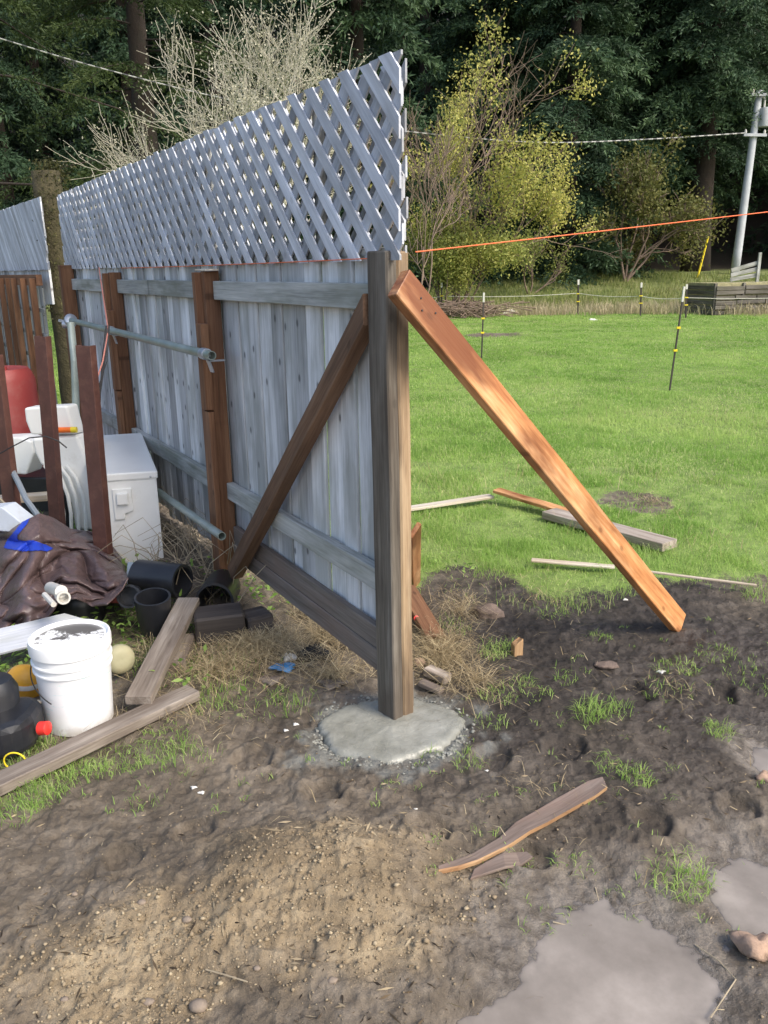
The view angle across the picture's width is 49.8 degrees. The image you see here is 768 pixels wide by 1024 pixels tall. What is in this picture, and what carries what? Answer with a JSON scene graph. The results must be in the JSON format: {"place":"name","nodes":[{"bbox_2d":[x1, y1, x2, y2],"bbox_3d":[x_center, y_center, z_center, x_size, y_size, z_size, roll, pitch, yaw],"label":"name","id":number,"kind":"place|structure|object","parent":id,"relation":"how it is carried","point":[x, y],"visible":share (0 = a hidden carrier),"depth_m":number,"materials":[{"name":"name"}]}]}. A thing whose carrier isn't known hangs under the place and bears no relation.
{"place":"outdoors","nodes":[
{"label":"outdoors","id":0,"kind":"place"},
{"bbox_2d":[0,0,767,1023],"bbox_3d":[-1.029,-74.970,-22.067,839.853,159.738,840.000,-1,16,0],"label":"ground","id":1,"kind":"structure","parent":0,"point":[492,954],"depth_m":2.60,"materials":[{"name":"soil"}]},
{"bbox_2d":[0,354,20,505],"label":"wooden post","id":2,"kind":"object","parent":1,"relation":"on","point":[9,488],"visible":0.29,"depth_m":4.54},
{"bbox_2d":[11,471,38,515],"bbox_3d":[-1.935,-0.105,4.441,0.042,0.184,0.500,-12,20,-34],"label":"grey hose","id":3,"kind":"object","parent":2,"relation":"attached to","point":[25,497],"visible":0.88,"depth_m":4.41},
{"bbox_2d":[6,664,39,697],"bbox_3d":[-1.421,0.664,3.260,0.166,0.134,0.143,-1,16,0],"label":"yellow helmet","id":4,"kind":"object","parent":1,"relation":"on","point":[20,674],"visible":0.51,"depth_m":3.21,"materials":[{"name":"plastic"}]},
{"bbox_2d":[4,365,43,466],"bbox_3d":[-2.847,-0.644,6.262,0.494,0.932,0.494,-1,16,0],"label":"red drum","id":5,"kind":"object","parent":1,"relation":"on","point":[22,391],"visible":0.44,"depth_m":6.07,"materials":[{"name":"plastic"}]},
{"bbox_2d":[0,492,47,502],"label":"tan board","id":6,"kind":"object","parent":1,"relation":"on","point":[37,496],"visible":0.39,"depth_m":4.82,"materials":[{"name":"brown wood"}]},
{"bbox_2d":[0,467,48,513],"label":"dark box","id":7,"kind":"object","parent":1,"relation":"on","point":[34,481],"visible":0.01,"depth_m":5.58,"materials":[{"name":"black plastic"}]},
{"bbox_2d":[13,433,41,473],"bbox_3d":[-2.461,-0.386,5.479,0.427,0.251,0.150,-1,16,0],"label":"white crate","id":8,"kind":"object","parent":7,"relation":"on","point":[27,460],"visible":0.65,"depth_m":5.41,"materials":[{"name":"plastic"}]},
{"bbox_2d":[0,697,51,758],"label":"jerrycan","id":9,"kind":"object","parent":1,"relation":"on","point":[24,725],"visible":0.99,"depth_m":2.83,"materials":[{"name":"black plastic"}]},
{"bbox_2d":[0,672,19,712],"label":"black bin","id":10,"kind":"object","parent":9,"relation":"on","point":[9,694],"visible":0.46,"depth_m":2.87,"materials":[{"name":"plastic"}]},
{"bbox_2d":[0,197,54,368],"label":"lattice fence","id":11,"kind":"object","parent":1,"relation":"on","point":[23,251],"visible":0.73,"depth_m":7.54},
{"bbox_2d":[0,275,57,404],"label":"trellis frame","id":12,"kind":"object","parent":1,"relation":"on","point":[11,307],"visible":0.45,"depth_m":7.61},
{"bbox_2d":[0,613,82,654],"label":"faced board","id":13,"kind":"object","parent":1,"relation":"on","point":[13,638],"visible":0.53,"depth_m":3.49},
{"bbox_2d":[34,336,65,524],"bbox_3d":[-1.834,-0.294,4.572,0.135,1.333,0.066,5,18,20],"label":"wooden post","id":14,"kind":"object","parent":1,"relation":"on","point":[48,408],"visible":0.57,"depth_m":4.50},
{"bbox_2d":[0,436,66,453],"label":"black wire","id":15,"kind":"object","parent":14,"relation":"attached to","point":[33,437],"visible":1,"depth_m":4.06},
{"bbox_2d":[29,154,85,403],"bbox_3d":[-2.849,-1.795,7.539,0.442,2.670,0.639,-1,16,0],"label":"mossy trunk","id":16,"kind":"object","parent":1,"relation":"on","point":[48,188],"visible":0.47,"depth_m":7.26,"materials":[{"name":"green plant"}]},
{"bbox_2d":[0,513,128,627],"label":"brown tarp","id":17,"kind":"object","parent":1,"relation":"on","point":[39,551],"visible":0.91,"depth_m":3.96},
{"bbox_2d":[0,502,32,531],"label":"foam block","id":18,"kind":"object","parent":17,"relation":"on","point":[13,514],"depth_m":4.13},
{"bbox_2d":[42,582,70,606],"bbox_3d":[-1.396,0.334,3.487,0.088,0.092,0.221,-13,20,-35],"label":"pipe elbow","id":19,"kind":"object","parent":17,"relation":"on","point":[60,593],"visible":1,"depth_m":3.43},
{"bbox_2d":[25,403,104,530],"bbox_3d":[-1.929,-0.259,5.091,0.415,0.815,0.271,-1,16,0],"label":"white housing","id":20,"kind":"object","parent":1,"relation":"on","point":[74,476],"visible":0.52,"depth_m":4.99,"materials":[{"name":"plastic"}]},
{"bbox_2d":[58,427,77,432],"bbox_3d":[-1.904,-0.489,4.925,0.147,0.036,0.036,-1,16,0],"label":"marker tube","id":21,"kind":"object","parent":20,"relation":"on","point":[68,429],"visible":0.83,"depth_m":4.91,"materials":[{"name":"orange plastic"}]},
{"bbox_2d":[27,619,113,736],"bbox_3d":[-1.135,0.610,3.030,0.290,0.354,0.286,-1,16,0],"label":"plastic bucket","id":22,"kind":"object","parent":1,"relation":"on","point":[70,661],"visible":0.94,"depth_m":2.94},
{"bbox_2d":[67,322,79,412],"bbox_3d":[-1.871,-0.498,5.110,0.061,1.318,0.144,-1,16,0],"label":"upright pipe","id":23,"kind":"object","parent":1,"relation":"on","point":[73,359],"visible":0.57,"depth_m":4.98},
{"bbox_2d":[53,579,105,620],"bbox_3d":[-1.461,0.472,3.961,0.240,0.295,0.239,-1,16,0],"label":"black pot","id":24,"kind":"object","parent":1,"relation":"on","point":[76,608],"visible":0.06,"depth_m":3.85,"materials":[{"name":"plastic"}]},
{"bbox_2d":[75,345,113,556],"bbox_3d":[-1.446,-0.172,4.167,0.120,1.316,0.056,5,18,20],"label":"wooden post","id":25,"kind":"object","parent":1,"relation":"on","point":[88,380],"visible":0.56,"depth_m":4.10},
{"bbox_2d":[0,0,194,218],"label":"redwood tree","id":26,"kind":"object","parent":1,"relation":"on","point":[20,5],"visible":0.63,"depth_m":16.90,"materials":[{"name":"green plant"}]},
{"bbox_2d":[0,685,200,795],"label":"long plank","id":27,"kind":"object","parent":1,"relation":"on","point":[57,756],"visible":1,"depth_m":2.86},
{"bbox_2d":[125,597,199,703],"bbox_3d":[-0.904,0.554,3.433,0.102,0.108,0.786,0,16,1],"label":"grey plank","id":28,"kind":"object","parent":27,"relation":"on","point":[147,681],"visible":0.99,"depth_m":3.34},
{"bbox_2d":[111,644,134,673],"bbox_3d":[-1.080,0.600,3.376,0.123,0.120,0.076,-12,20,-33],"label":"cream float","id":29,"kind":"object","parent":1,"relation":"on","point":[123,659],"visible":0.84,"depth_m":3.35,"materials":[{"name":"plastic"}]},
{"bbox_2d":[116,584,140,607],"bbox_3d":[-1.169,0.387,3.821,0.115,0.126,0.110,-1,16,0],"label":"crushed cup","id":30,"kind":"object","parent":1,"relation":"on","point":[125,597],"visible":0.72,"depth_m":3.84,"materials":[{"name":"black plastic"}]},
{"bbox_2d":[103,433,163,563],"bbox_3d":[-1.581,-0.090,5.017,0.345,0.561,1.216,-6,17,-19],"label":"white cabinet","id":31,"kind":"object","parent":1,"relation":"on","point":[132,473],"visible":0.74,"depth_m":4.51,"materials":[{"name":"plastic"}]},
{"bbox_2d":[0,0,290,240],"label":"redwood tree","id":32,"kind":"object","parent":1,"relation":"on","point":[136,29],"visible":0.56,"depth_m":21.02,"materials":[{"name":"green plant"}]},
{"bbox_2d":[142,997,154,1006],"bbox_3d":[-0.540,1.123,1.895,0.026,0.017,0.022,8,19,28],"label":"pebble","id":33,"kind":"object","parent":1,"relation":"on","point":[148,1002],"visible":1,"depth_m":1.89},
{"bbox_2d":[134,587,170,643],"bbox_3d":[-1.027,0.476,3.704,0.160,0.238,0.168,-1,16,0],"label":"black pot","id":34,"kind":"object","parent":1,"relation":"on","point":[153,607],"visible":0.83,"depth_m":3.66,"materials":[{"name":"plastic"}]},
{"bbox_2d":[128,559,192,597],"bbox_3d":[-1.075,0.321,3.979,0.262,0.172,0.166,6,18,22],"label":"black duct","id":35,"kind":"object","parent":1,"relation":"on","point":[144,574],"visible":0.82,"depth_m":3.93,"materials":[{"name":"plastic"}]},
{"bbox_2d":[168,633,195,670],"bbox_3d":[-0.881,0.601,3.555,0.100,0.056,0.256,-2,16,-3],"label":"short block","id":36,"kind":"object","parent":1,"relation":"on","point":[185,648],"depth_m":3.50,"materials":[{"name":"brown wood"}]},
{"bbox_2d":[99,486,265,606],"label":"dry brambles","id":37,"kind":"object","parent":1,"relation":"on","point":[182,534],"visible":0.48,"depth_m":4.37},
{"bbox_2d":[157,488,225,539],"bbox_3d":[-1.027,-0.003,4.300,0.040,0.074,1.101,-10,19,-28],"label":"fallen pipe","id":38,"kind":"object","parent":1,"relation":"on","point":[216,532],"visible":0.88,"depth_m":4.17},
{"bbox_2d":[84,88,311,226],"bbox_3d":[-3.619,-4.457,13.535,4.302,4.443,4.540,10,20,33],"label":"leaning branch tree","id":39,"kind":"object","parent":1,"relation":"on","point":[258,101],"visible":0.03,"depth_m":12.76,"materials":[{"name":"beige plant"}]},
{"bbox_2d":[189,998,207,1013],"bbox_3d":[-0.422,1.117,1.870,0.043,0.026,0.034,5,17,19],"label":"pebble","id":40,"kind":"object","parent":1,"relation":"on","point":[198,1005],"visible":1,"depth_m":1.86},
{"bbox_2d":[195,569,239,606],"bbox_3d":[-0.810,0.399,4.065,0.194,0.214,0.321,-1,16,0],"label":"drain pipe","id":41,"kind":"object","parent":1,"relation":"on","point":[222,578],"visible":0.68,"depth_m":4.03,"materials":[{"name":"black plastic"}]},
{"bbox_2d":[36,0,404,252],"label":"lichen tree","id":42,"kind":"object","parent":1,"relation":"on","point":[288,65],"visible":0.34,"depth_m":13.99,"materials":[{"name":"beige plant"}]},
{"bbox_2d":[205,969,247,981],"bbox_3d":[-0.368,1.081,1.927,0.115,0.013,0.004,6,18,23],"label":"twig","id":43,"kind":"object","parent":1,"relation":"on","point":[226,975],"visible":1,"depth_m":1.93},
{"bbox_2d":[57,49,407,669],"bbox_3d":[-1.309,-0.889,4.838,0.165,2.208,5.263,-10,19,-29],"label":"board fence","id":44,"kind":"object","parent":1,"relation":"on","point":[217,441],"visible":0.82,"depth_m":3.62,"materials":[{"name":"grey wood"}]},
{"bbox_2d":[98,267,107,376],"bbox_3d":[-1.647,-1.137,4.863,0.085,0.590,1.418,-5,17,-14],"label":"hanging cord","id":45,"kind":"object","parent":44,"relation":"hanging from","point":[106,322],"visible":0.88,"depth_m":4.61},
{"bbox_2d":[58,314,225,372],"bbox_3d":[-1.588,-1.077,5.059,0.140,0.154,3.197,-11,19,-30],"label":"fence pipe","id":46,"kind":"object","parent":44,"relation":"attached to","point":[208,355],"visible":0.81,"depth_m":4.47,"materials":[{"name":"metal"}]},
{"bbox_2d":[99,325,109,400],"bbox_3d":[-1.508,-0.753,4.462,0.041,0.484,0.211,2,17,9],"label":"cable bundle","id":47,"kind":"object","parent":46,"relation":"hanging from","point":[102,369],"visible":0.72,"depth_m":4.45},
{"bbox_2d":[134,258,366,267],"bbox_3d":[-0.860,-1.181,3.950,0.003,0.011,3.124,-10,19,-29],"label":"builder string","id":48,"kind":"object","parent":44,"relation":"attached to","point":[259,263],"visible":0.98,"depth_m":3.35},
{"bbox_2d":[194,602,273,645],"bbox_3d":[-0.679,0.497,3.740,0.348,0.131,0.162,-5,17,-14],"label":"dark block","id":49,"kind":"object","parent":1,"relation":"on","point":[218,619],"depth_m":3.67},
{"bbox_2d":[0,546,489,696],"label":"weeds","id":50,"kind":"object","parent":1,"relation":"on","point":[185,682],"visible":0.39,"depth_m":3.84,"materials":[{"name":"green plant"}]},
{"bbox_2d":[255,675,284,685],"bbox_3d":[-0.463,0.673,3.360,0.102,0.020,0.090,10,20,33],"label":"flat bark","id":51,"kind":"object","parent":1,"relation":"on","point":[265,679],"visible":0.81,"depth_m":3.34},
{"bbox_2d":[268,662,295,672],"bbox_3d":[-0.420,0.639,3.436,0.110,0.020,0.080,6,18,23],"label":"blue lid","id":52,"kind":"object","parent":1,"relation":"on","point":[287,666],"visible":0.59,"depth_m":3.42,"materials":[{"name":"plastic"}]},
{"bbox_2d":[283,653,296,661],"bbox_3d":[-0.397,0.615,3.507,0.062,0.034,0.048,-1,16,0],"label":"clear wrapper","id":53,"kind":"object","parent":1,"relation":"on","point":[292,656],"visible":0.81,"depth_m":3.50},
{"bbox_2d":[296,644,332,662],"bbox_3d":[-0.293,0.600,3.539,0.164,0.066,0.108,-1,16,0],"label":"black rag","id":54,"kind":"object","parent":1,"relation":"on","point":[312,650],"visible":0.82,"depth_m":3.50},
{"bbox_2d":[316,679,348,690],"bbox_3d":[-0.208,0.680,3.318,0.110,0.018,0.103,-12,20,-34],"label":"wood scrap","id":55,"kind":"object","parent":1,"relation":"on","point":[329,681],"visible":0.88,"depth_m":3.30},
{"bbox_2d":[328,976,337,983],"bbox_3d":[-0.119,1.090,1.924,0.027,0.017,0.020,-1,16,0],"label":"pebble","id":56,"kind":"object","parent":1,"relation":"on","point":[332,979],"visible":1,"depth_m":1.92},
{"bbox_2d":[246,0,484,284],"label":"redwood tree","id":57,"kind":"object","parent":1,"relation":"on","point":[357,21],"visible":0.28,"depth_m":29.90,"materials":[{"name":"green plant"}]},
{"bbox_2d":[0,312,767,814],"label":"grass","id":58,"kind":"structure","parent":1,"relation":"on","point":[438,444],"depth_m":8.35,"materials":[{"name":"plant"}]},
{"bbox_2d":[0,0,767,274],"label":"background wood","id":59,"kind":"object","parent":1,"relation":"on","point":[17,163],"visible":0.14,"depth_m":44.55,"materials":[{"name":"green plant"}]},
{"bbox_2d":[0,483,767,933],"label":"grass","id":60,"kind":"structure","parent":1,"relation":"on","point":[670,557],"depth_m":3.09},
{"bbox_2d":[0,730,767,1023],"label":"soil crumbs","id":61,"kind":"object","parent":1,"relation":"on","point":[115,1005],"visible":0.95,"depth_m":2.05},
{"bbox_2d":[0,615,767,1023],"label":"mud litter","id":62,"kind":"object","parent":1,"relation":"on","point":[324,879],"visible":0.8,"depth_m":2.13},
{"bbox_2d":[0,0,767,275],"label":"wood trunks","id":63,"kind":"object","parent":1,"relation":"on","point":[121,3],"visible":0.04,"depth_m":44.95,"materials":[{"name":"brown plant"}]},
{"bbox_2d":[305,692,474,773],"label":"cement crumbs","id":64,"kind":"object","parent":1,"relation":"on","point":[449,753],"visible":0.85,"depth_m":2.90,"materials":[{"name":"concrete"}]},
{"bbox_2d":[317,699,464,762],"bbox_3d":[0.030,0.804,3.002,0.568,0.074,0.444,-1,16,0],"label":"concrete footing","id":65,"kind":"object","parent":1,"relation":"on","point":[363,729],"visible":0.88,"depth_m":2.97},
{"bbox_2d":[367,250,412,719],"bbox_3d":[0.029,0.012,2.871,0.107,1.755,0.106,-14,21,-38],"label":"corner post","id":66,"kind":"object","parent":65,"relation":"on","point":[389,386],"visible":0.84,"depth_m":2.80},
{"bbox_2d":[227,294,368,578],"bbox_3d":[-0.400,-0.195,3.417,0.063,1.394,1.343,-11,19,-31],"label":"timber brace","id":67,"kind":"object","parent":66,"relation":"attached to","point":[346,356],"visible":0.91,"depth_m":3.17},
{"bbox_2d":[415,211,767,252],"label":"builder string","id":68,"kind":"object","parent":66,"relation":"attached to","point":[583,233],"visible":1,"depth_m":2.89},
{"bbox_2d":[283,47,501,292],"bbox_3d":[0.203,-7.998,21.757,3.869,6.500,6.748,9,19,30],"label":"brown brush","id":69,"kind":"object","parent":1,"relation":"on","point":[440,172],"visible":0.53,"depth_m":22.02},
{"bbox_2d":[58,487,762,1016],"bbox_3d":[0.310,0.380,4.210,3.144,0.208,4.712,3,17,13],"label":"straw","id":70,"kind":"object","parent":1,"relation":"on","point":[438,651],"visible":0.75,"depth_m":3.46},
{"bbox_2d":[411,522,420,585],"bbox_3d":[0.142,0.228,3.774,0.052,0.681,1.045,0,16,2],"label":"red board","id":71,"kind":"object","parent":1,"relation":"on","point":[415,554],"visible":0.69,"depth_m":3.57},
{"bbox_2d":[411,585,444,641],"bbox_3d":[0.168,0.466,3.847,0.097,0.110,0.464,-5,17,-15],"label":"reddish board","id":72,"kind":"object","parent":1,"relation":"on","point":[422,611],"visible":0.53,"depth_m":3.78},
{"bbox_2d":[418,679,443,694],"bbox_3d":[0.186,0.690,3.262,0.100,0.029,0.040,11,20,36],"label":"wood offcut","id":73,"kind":"object","parent":1,"relation":"on","point":[430,686],"visible":0.93,"depth_m":3.25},
{"bbox_2d":[423,665,450,684],"bbox_3d":[0.215,0.657,3.343,0.110,0.038,0.050,14,22,41],"label":"wood offcut","id":74,"kind":"object","parent":1,"relation":"on","point":[440,678],"visible":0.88,"depth_m":3.33,"materials":[{"name":"grey wood"}]},
{"bbox_2d":[411,494,493,510],"bbox_3d":[0.433,-0.062,5.723,0.725,0.026,0.076,-8,18,-23],"label":"white plank","id":75,"kind":"object","parent":1,"relation":"on","point":[452,502],"visible":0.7,"depth_m":5.72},
{"bbox_2d":[401,186,540,314],"bbox_3d":[1.846,-8.772,28.706,6.999,4.782,5.143,-1,16,0],"label":"yellow bush","id":76,"kind":"object","parent":1,"relation":"on","point":[448,267],"visible":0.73,"depth_m":27.77,"materials":[{"name":"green plant"}]},
{"bbox_2d":[481,293,484,356],"bbox_3d":[1.798,-3.386,15.059,0.065,1.179,0.037,-1,16,0],"label":"electric fence post","id":77,"kind":"object","parent":1,"relation":"on","point":[482,332],"visible":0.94,"depth_m":15.03,"materials":[{"name":"white plastic"}]},
{"bbox_2d":[400,0,566,282],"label":"redwood tree","id":78,"kind":"object","parent":1,"relation":"on","point":[455,32],"visible":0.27,"depth_m":38.78,"materials":[{"name":"green plant"}]},
{"bbox_2d":[435,294,535,319],"bbox_3d":[2.752,-6.756,27.685,5.047,1.113,2.676,-4,17,-10],"label":"brush pile","id":79,"kind":"object","parent":1,"relation":"on","point":[449,308],"visible":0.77,"depth_m":27.36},
{"bbox_2d":[469,603,504,618],"bbox_3d":[0.495,0.486,3.969,0.171,0.106,0.099,-1,16,0],"label":"mud stone","id":80,"kind":"object","parent":1,"relation":"on","point":[492,607],"visible":0.76,"depth_m":3.93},
{"bbox_2d":[350,0,627,301],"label":"yellow tree","id":81,"kind":"object","parent":1,"relation":"on","point":[524,183],"visible":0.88,"depth_m":26.91,"materials":[{"name":"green plant"}]},
{"bbox_2d":[470,852,532,879],"bbox_3d":[0.322,0.989,2.310,0.213,0.031,0.047,-11,19,-31],"label":"broken stick","id":82,"kind":"object","parent":1,"relation":"on","point":[502,861],"visible":1,"depth_m":2.31,"materials":[{"name":"brown wood"}]},
{"bbox_2d":[511,637,522,656],"bbox_3d":[0.574,0.592,3.566,0.042,0.105,0.035,-6,17,-18],"label":"stake stub","id":83,"kind":"object","parent":1,"relation":"on","point":[517,643],"visible":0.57,"depth_m":3.55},
{"bbox_2d":[438,777,606,873],"bbox_3d":[0.427,0.928,2.460,0.703,0.032,0.070,-13,20,-35],"label":"broken stick","id":84,"kind":"object","parent":1,"relation":"on","point":[533,822],"visible":1,"depth_m":2.47,"materials":[{"name":"brown wood"}]},
{"bbox_2d":[493,488,567,510],"bbox_3d":[1.079,-0.048,5.588,0.780,0.097,0.102,14,22,41],"label":"brown plank","id":85,"kind":"object","parent":1,"relation":"on","point":[543,504],"visible":0.6,"depth_m":5.64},
{"bbox_2d":[388,270,685,631],"bbox_3d":[0.700,-0.091,3.154,1.649,1.618,0.064,-12,20,-33],"label":"timber brace","id":86,"kind":"object","parent":1,"relation":"on","point":[419,308],"visible":0.96,"depth_m":2.93,"materials":[{"name":"brown wood"}]},
{"bbox_2d":[506,223,584,293],"bbox_3d":[6.505,-10.783,34.428,4.131,3.556,2.732,-12,20,-32],"label":"shrub","id":87,"kind":"object","parent":1,"relation":"on","point":[533,259],"visible":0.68,"depth_m":34.38,"materials":[{"name":"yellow plant"}]},
{"bbox_2d":[468,0,677,290],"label":"redwood tree","id":88,"kind":"object","parent":1,"relation":"on","point":[603,58],"visible":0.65,"depth_m":36.47,"materials":[{"name":"green plant"}]},
{"bbox_2d":[531,558,614,568],"bbox_3d":[1.029,0.281,4.513,0.443,0.021,0.045,3,17,13],"label":"thin lath","id":89,"kind":"object","parent":1,"relation":"on","point":[563,562],"visible":0.97,"depth_m":4.50,"materials":[{"name":"brown wood"}]},
{"bbox_2d":[576,280,579,314],"bbox_3d":[6.603,-7.282,28.113,0.126,1.200,0.070,-1,16,0],"label":"electric fence post","id":90,"kind":"object","parent":1,"relation":"on","point":[577,301],"visible":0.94,"depth_m":28.09,"materials":[{"name":"white plastic"}]},
{"bbox_2d":[433,293,767,298],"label":"field cord","id":91,"kind":"object","parent":90,"relation":"attached to","point":[598,295],"visible":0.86,"depth_m":27.60,"materials":[{"name":"fabric"}]},
{"bbox_2d":[411,383,767,570],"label":"seed stalks","id":92,"kind":"object","parent":1,"relation":"on","point":[605,481],"visible":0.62,"depth_m":6.30,"materials":[{"name":"plant"}]},
{"bbox_2d":[593,661,618,669],"bbox_3d":[0.927,0.638,3.453,0.107,0.027,0.065,-1,16,0],"label":"flat stone","id":93,"kind":"object","parent":1,"relation":"on","point":[608,665],"visible":1,"depth_m":3.44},
{"bbox_2d":[542,508,676,551],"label":"weathered beam","id":94,"kind":"structure","parent":1,"relation":"on","point":[631,534],"depth_m":4.92,"materials":[{"name":"grey wood"}]},
{"bbox_2d":[457,868,767,1023],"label":"puddle","id":95,"kind":"object","parent":1,"relation":"on","point":[608,965],"visible":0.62,"depth_m":2.00,"materials":[{"name":"liquid"}]},
{"bbox_2d":[576,120,734,281],"bbox_3d":[11.641,-13.138,35.810,7.987,6.315,5.913,-15,21,-40],"label":"autumn shrub","id":96,"kind":"object","parent":1,"relation":"on","point":[642,194],"visible":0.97,"depth_m":34.91,"materials":[{"name":"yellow plant"}]},
{"bbox_2d":[578,0,753,270],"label":"redwood tree","id":97,"kind":"object","parent":1,"relation":"on","point":[626,106],"visible":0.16,"depth_m":39.95,"materials":[{"name":"green plant"}]},
{"bbox_2d":[669,286,685,390],"bbox_3d":[3.880,-2.279,10.951,0.103,1.366,0.031,-1,16,0],"label":"electric fence post","id":98,"kind":"object","parent":1,"relation":"on","point":[679,327],"visible":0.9,"depth_m":10.93,"materials":[{"name":"black plastic"}]},
{"bbox_2d":[588,0,767,271],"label":"redwood tree","id":99,"kind":"object","parent":1,"relation":"on","point":[738,66],"visible":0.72,"depth_m":38.43,"materials":[{"name":"green plant"}]},
{"bbox_2d":[684,284,687,317],"bbox_3d":[9.407,-6.552,25.733,0.121,1.043,0.064,-1,16,0],"label":"electric fence post","id":100,"kind":"object","parent":1,"relation":"on","point":[686,297],"visible":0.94,"depth_m":25.72,"materials":[{"name":"white plastic"}]},
{"bbox_2d":[651,571,756,586],"bbox_3d":[1.612,0.339,4.250,0.557,0.014,0.018,6,18,22],"label":"thin lath","id":101,"kind":"object","parent":1,"relation":"on","point":[702,578],"visible":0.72,"depth_m":4.23,"materials":[{"name":"brown wood"}]},
{"bbox_2d":[695,944,736,1017],"bbox_3d":[0.796,1.113,1.964,0.078,0.015,0.220,3,17,11],"label":"twig","id":102,"kind":"object","parent":1,"relation":"on","point":[728,971],"visible":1,"depth_m":1.96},
{"bbox_2d":[687,252,767,314],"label":"pallet bin","id":103,"kind":"object","parent":1,"relation":"on","point":[697,292],"visible":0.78,"depth_m":27.04,"materials":[{"name":"wood"}]},
{"bbox_2d":[716,0,767,154],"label":"redwood tree","id":104,"kind":"object","parent":1,"relation":"on","point":[744,118],"visible":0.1,"depth_m":41.62,"materials":[{"name":"green plant"}]},
{"bbox_2d":[720,858,767,898],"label":"puddle","id":105,"kind":"object","parent":1,"relation":"on","point":[751,874],"visible":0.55,"depth_m":2.33,"materials":[{"name":"liquid"}]},
{"bbox_2d":[728,930,767,961],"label":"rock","id":106,"kind":"object","parent":1,"relation":"on","point":[749,945],"visible":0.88,"depth_m":2.03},
{"bbox_2d":[730,89,767,272],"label":"utility pole","id":107,"kind":"object","parent":1,"relation":"on","point":[753,134],"visible":0.9,"depth_m":37.12,"materials":[{"name":"white metal"}]},
{"bbox_2d":[0,38,745,142],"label":"overhead cable","id":108,"kind":"object","parent":107,"relation":"attached to","point":[356,125],"visible":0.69,"depth_m":17.86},
{"bbox_2d":[752,747,767,771],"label":"puddle","id":109,"kind":"object","parent":1,"relation":"on","point":[760,757],"visible":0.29,"depth_m":2.87,"materials":[{"name":"liquid"}]},
{"bbox_2d":[755,770,767,782],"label":"clay lump","id":110,"kind":"object","parent":1,"relation":"on","point":[762,774],"visible":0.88,"depth_m":2.68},
{"bbox_2d":[323,269,767,315],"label":"bank grass","id":111,"kind":"structure","parent":0,"point":[625,307],"depth_m":32.95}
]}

